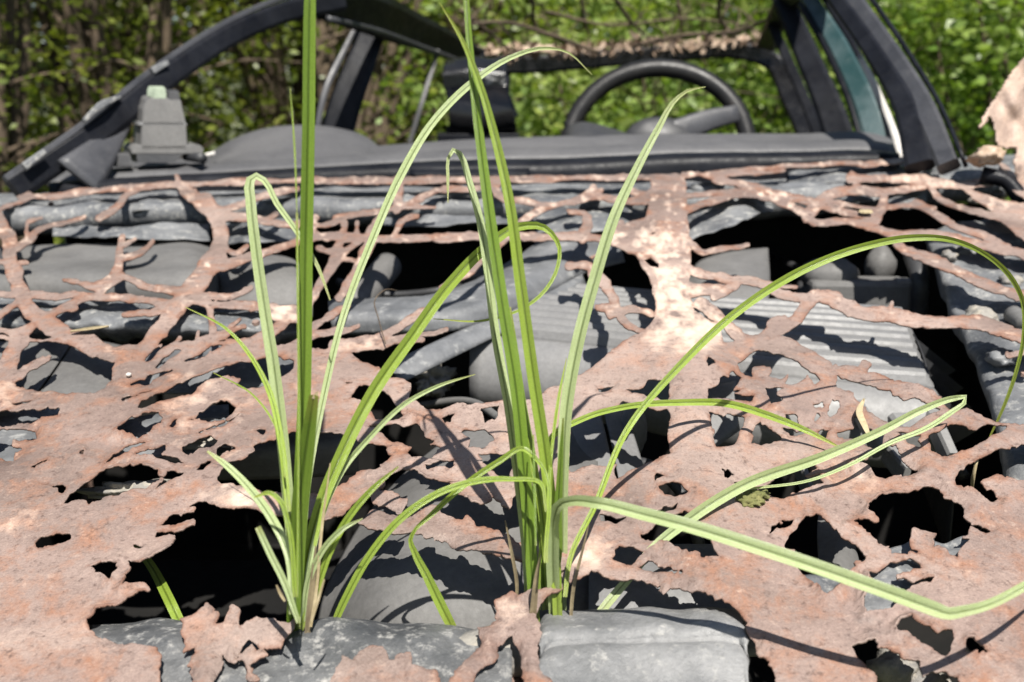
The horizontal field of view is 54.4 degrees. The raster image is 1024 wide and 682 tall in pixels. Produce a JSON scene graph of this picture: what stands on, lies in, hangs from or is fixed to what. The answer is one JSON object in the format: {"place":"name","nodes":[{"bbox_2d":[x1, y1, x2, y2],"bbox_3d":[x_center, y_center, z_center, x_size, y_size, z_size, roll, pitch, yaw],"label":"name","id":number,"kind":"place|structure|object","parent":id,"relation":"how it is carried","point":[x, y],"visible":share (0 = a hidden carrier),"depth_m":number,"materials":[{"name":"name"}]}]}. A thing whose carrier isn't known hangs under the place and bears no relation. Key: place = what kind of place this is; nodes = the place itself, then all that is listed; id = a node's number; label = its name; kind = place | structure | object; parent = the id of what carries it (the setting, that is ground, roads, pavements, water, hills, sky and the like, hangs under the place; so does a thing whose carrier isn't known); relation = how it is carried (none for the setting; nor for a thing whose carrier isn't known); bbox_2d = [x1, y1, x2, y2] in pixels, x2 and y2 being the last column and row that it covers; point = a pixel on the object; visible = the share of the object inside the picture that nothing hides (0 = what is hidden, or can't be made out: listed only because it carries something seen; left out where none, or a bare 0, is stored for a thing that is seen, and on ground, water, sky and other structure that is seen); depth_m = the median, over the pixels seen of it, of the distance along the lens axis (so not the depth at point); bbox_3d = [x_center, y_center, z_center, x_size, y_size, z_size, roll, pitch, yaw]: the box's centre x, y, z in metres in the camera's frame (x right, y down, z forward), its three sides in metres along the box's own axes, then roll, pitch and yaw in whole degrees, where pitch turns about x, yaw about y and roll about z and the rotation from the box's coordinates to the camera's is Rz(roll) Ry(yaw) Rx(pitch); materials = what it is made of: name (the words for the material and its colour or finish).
{"place":"outdoors","nodes":[
{"label":"outdoors","id":0,"kind":"place"},
{"bbox_2d":[28,76,642,239],"bbox_3d":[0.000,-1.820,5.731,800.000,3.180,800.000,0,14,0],"label":"ground","id":1,"kind":"structure","parent":0,"point":[224,111],"depth_m":32.10,"materials":[{"name":"green plant"}]},
{"bbox_2d":[33,189,65,243],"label":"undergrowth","id":2,"kind":"object","parent":1,"relation":"on","point":[62,240],"visible":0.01,"depth_m":6.29,"materials":[{"name":"green plant"}]},
{"bbox_2d":[28,0,135,156],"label":"thicket tree","id":3,"kind":"object","parent":1,"relation":"on","point":[128,72],"visible":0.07,"depth_m":6.29,"materials":[{"name":"green plant"}]},
{"bbox_2d":[0,0,235,246],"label":"thicket tree","id":4,"kind":"object","parent":1,"relation":"on","point":[18,84],"visible":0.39,"depth_m":3.69,"materials":[{"name":"green plant"}]},
{"bbox_2d":[27,0,267,146],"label":"thicket tree","id":5,"kind":"object","parent":1,"relation":"on","point":[120,46],"visible":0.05,"depth_m":6.97,"materials":[{"name":"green plant"}]},
{"bbox_2d":[0,0,302,193],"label":"thicket tree","id":6,"kind":"object","parent":1,"relation":"on","point":[67,58],"visible":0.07,"depth_m":5.08,"materials":[{"name":"green plant"}]},
{"bbox_2d":[0,0,319,186],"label":"thicket tree","id":7,"kind":"object","parent":1,"relation":"on","point":[81,35],"visible":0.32,"depth_m":4.24,"materials":[{"name":"green plant"}]},
{"bbox_2d":[8,0,404,193],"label":"thicket tree","id":8,"kind":"object","parent":1,"relation":"on","point":[201,5],"visible":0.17,"depth_m":5.71,"materials":[{"name":"green plant"}]},
{"bbox_2d":[98,0,496,147],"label":"thicket tree","id":9,"kind":"object","parent":1,"relation":"on","point":[277,78],"visible":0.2,"depth_m":6.10,"materials":[{"name":"green plant"}]},
{"bbox_2d":[129,0,503,152],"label":"thicket tree","id":10,"kind":"object","parent":1,"relation":"on","point":[327,42],"visible":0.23,"depth_m":5.23,"materials":[{"name":"green plant"}]},
{"bbox_2d":[248,0,573,143],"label":"thicket tree","id":11,"kind":"object","parent":1,"relation":"on","point":[437,81],"visible":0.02,"depth_m":7.32,"materials":[{"name":"green plant"}]},
{"bbox_2d":[257,0,610,143],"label":"thicket tree","id":12,"kind":"object","parent":1,"relation":"on","point":[457,17],"visible":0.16,"depth_m":5.96,"materials":[{"name":"green plant"}]},
{"bbox_2d":[5,0,978,192],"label":"distant wood","id":13,"kind":"object","parent":1,"relation":"on","point":[236,76],"visible":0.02,"depth_m":8.98,"materials":[{"name":"green plant"}]},
{"bbox_2d":[0,0,1023,681],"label":"rusted car","id":14,"kind":"object","parent":1,"relation":"on","point":[106,464],"visible":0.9,"depth_m":0.97,"materials":[{"name":"metal"}]},
{"bbox_2d":[70,325,108,332],"bbox_3d":[-0.399,-0.011,0.941,0.034,0.004,0.012,-4,15,-16],"label":"dead leaf","id":15,"kind":"object","parent":14,"relation":"on","point":[88,328],"visible":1,"depth_m":0.94,"materials":[{"name":"plant"}]},
{"bbox_2d":[123,86,206,162],"bbox_3d":[-0.577,-0.358,1.640,0.126,0.120,0.187,-5,15,-20],"label":"plastic reservoir","id":16,"kind":"object","parent":14,"relation":"on","point":[159,133],"visible":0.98,"depth_m":1.60,"materials":[{"name":"plastic"}]},
{"bbox_2d":[134,0,591,633],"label":"sedge tuft","id":17,"kind":"object","parent":14,"relation":"on","point":[302,584],"visible":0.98,"depth_m":0.58,"materials":[{"name":"plant"}]},
{"bbox_2d":[374,289,397,343],"bbox_3d":[-0.122,-0.026,0.938,0.018,0.035,0.096,0,14,0],"label":"dry tendril","id":18,"kind":"object","parent":14,"relation":"on","point":[377,313],"visible":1,"depth_m":0.93,"materials":[{"name":"brown plant"}]},
{"bbox_2d":[459,0,562,58],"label":"fallen branch","id":19,"kind":"object","parent":14,"relation":"on","point":[489,33],"visible":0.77,"depth_m":2.90,"materials":[{"name":"brown wood"}]},
{"bbox_2d":[460,0,598,54],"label":"fallen branch","id":20,"kind":"object","parent":14,"relation":"on","point":[556,36],"visible":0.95,"depth_m":2.93,"materials":[{"name":"brown wood"}]},
{"bbox_2d":[512,0,555,38],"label":"fallen branch","id":21,"kind":"object","parent":14,"relation":"on","point":[532,14],"visible":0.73,"depth_m":3.04,"materials":[{"name":"brown wood"}]},
{"bbox_2d":[560,0,594,41],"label":"fallen branch","id":22,"kind":"object","parent":14,"relation":"on","point":[583,11],"visible":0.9,"depth_m":3.10,"materials":[{"name":"brown wood"}]},
{"bbox_2d":[479,29,760,63],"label":"leaf litter","id":23,"kind":"object","parent":14,"relation":"on","point":[745,39],"visible":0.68,"depth_m":3.26,"materials":[{"name":"brown plant"}]},
{"bbox_2d":[610,0,667,59],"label":"fallen branch","id":24,"kind":"object","parent":14,"relation":"on","point":[626,15],"visible":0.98,"depth_m":3.05,"materials":[{"name":"brown wood"}]},
{"bbox_2d":[545,0,750,49],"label":"fallen branch","id":25,"kind":"object","parent":14,"relation":"on","point":[605,23],"visible":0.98,"depth_m":3.07,"materials":[{"name":"brown wood"}]},
{"bbox_2d":[333,0,1023,625],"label":"sedge tuft","id":26,"kind":"object","parent":14,"relation":"on","point":[543,506],"visible":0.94,"depth_m":0.59,"materials":[{"name":"green plant"}]},
{"bbox_2d":[670,0,686,32],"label":"fallen branch","id":27,"kind":"object","parent":14,"relation":"on","point":[678,5],"visible":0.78,"depth_m":3.15,"materials":[{"name":"brown wood"}]},
{"bbox_2d":[632,4,772,48],"bbox_3d":[0.618,-0.959,3.042,0.173,0.118,0.528,-11,18,-38],"label":"fallen branch","id":28,"kind":"object","parent":14,"relation":"on","point":[678,36],"visible":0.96,"depth_m":3.05,"materials":[{"name":"brown wood"}]},
{"bbox_2d":[694,0,755,53],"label":"fallen branch","id":29,"kind":"object","parent":14,"relation":"on","point":[719,16],"visible":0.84,"depth_m":3.05,"materials":[{"name":"brown wood"}]},
{"bbox_2d":[735,488,769,507],"bbox_3d":[0.163,0.106,0.674,0.027,0.012,0.023,0,14,0],"label":"moss clump","id":30,"kind":"object","parent":14,"relation":"on","point":[753,498],"visible":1,"depth_m":0.67,"materials":[{"name":"yellow plant"}]},
{"bbox_2d":[856,398,869,432],"bbox_3d":[0.267,0.059,0.758,0.009,0.014,0.065,4,14,14],"label":"dead leaf","id":31,"kind":"object","parent":14,"relation":"on","point":[861,417],"visible":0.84,"depth_m":0.76,"materials":[{"name":"plant"}]},
{"bbox_2d":[859,209,872,213],"bbox_3d":[0.440,-0.161,1.241,0.018,0.005,0.020,0,14,0],"label":"dead leaf","id":32,"kind":"object","parent":14,"relation":"on","point":[866,211],"visible":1,"depth_m":1.24,"materials":[{"name":"plant"}]},
{"bbox_2d":[971,460,977,486],"bbox_3d":[0.336,0.097,0.724,0.009,0.030,0.015,0,14,0],"label":"straw stalk","id":33,"kind":"object","parent":14,"relation":"on","point":[973,474],"visible":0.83,"depth_m":0.72,"materials":[{"name":"beige plant"}]},
{"bbox_2d":[315,0,764,142],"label":"bush","id":34,"kind":"object","parent":1,"relation":"on","point":[524,112],"visible":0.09,"depth_m":5.06,"materials":[{"name":"green plant"}]},
{"bbox_2d":[365,0,772,141],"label":"bush","id":35,"kind":"object","parent":1,"relation":"on","point":[407,103],"visible":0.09,"depth_m":6.20,"materials":[{"name":"green plant"}]},
{"bbox_2d":[394,0,941,136],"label":"bush","id":36,"kind":"object","parent":1,"relation":"on","point":[622,119],"visible":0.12,"depth_m":4.61,"materials":[{"name":"green plant"}]},
{"bbox_2d":[457,0,957,133],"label":"bush","id":37,"kind":"object","parent":1,"relation":"on","point":[598,7],"visible":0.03,"depth_m":5.48,"materials":[{"name":"green plant"}]},
{"bbox_2d":[552,0,1023,203],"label":"bush","id":38,"kind":"object","parent":1,"relation":"on","point":[906,39],"visible":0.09,"depth_m":4.91,"materials":[{"name":"green plant"}]},
{"bbox_2d":[589,0,1021,138],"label":"bush","id":39,"kind":"object","parent":1,"relation":"on","point":[761,2],"visible":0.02,"depth_m":5.63,"materials":[{"name":"green plant"}]},
{"bbox_2d":[667,0,1016,138],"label":"bush","id":40,"kind":"object","parent":1,"relation":"on","point":[926,66],"depth_m":6.96,"materials":[{"name":"green plant"}]},
{"bbox_2d":[726,0,1023,208],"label":"bush","id":41,"kind":"object","parent":1,"relation":"on","point":[974,121],"visible":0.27,"depth_m":4.27,"materials":[{"name":"green plant"}]},
{"bbox_2d":[757,1,1021,154],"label":"bush","id":42,"kind":"object","parent":1,"relation":"on","point":[966,113],"visible":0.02,"depth_m":5.52,"materials":[{"name":"green plant"}]},
{"bbox_2d":[871,0,999,143],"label":"bush","id":43,"kind":"object","parent":1,"relation":"on","point":[965,71],"visible":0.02,"depth_m":5.83,"materials":[{"name":"green plant"}]},
{"bbox_2d":[880,0,1023,210],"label":"bush","id":44,"kind":"object","parent":1,"relation":"on","point":[1002,2],"visible":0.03,"depth_m":4.83,"materials":[{"name":"green plant"}]},
{"bbox_2d":[16,0,988,75],"label":"sky","id":45,"kind":"structure","parent":0,"point":[175,17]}
]}

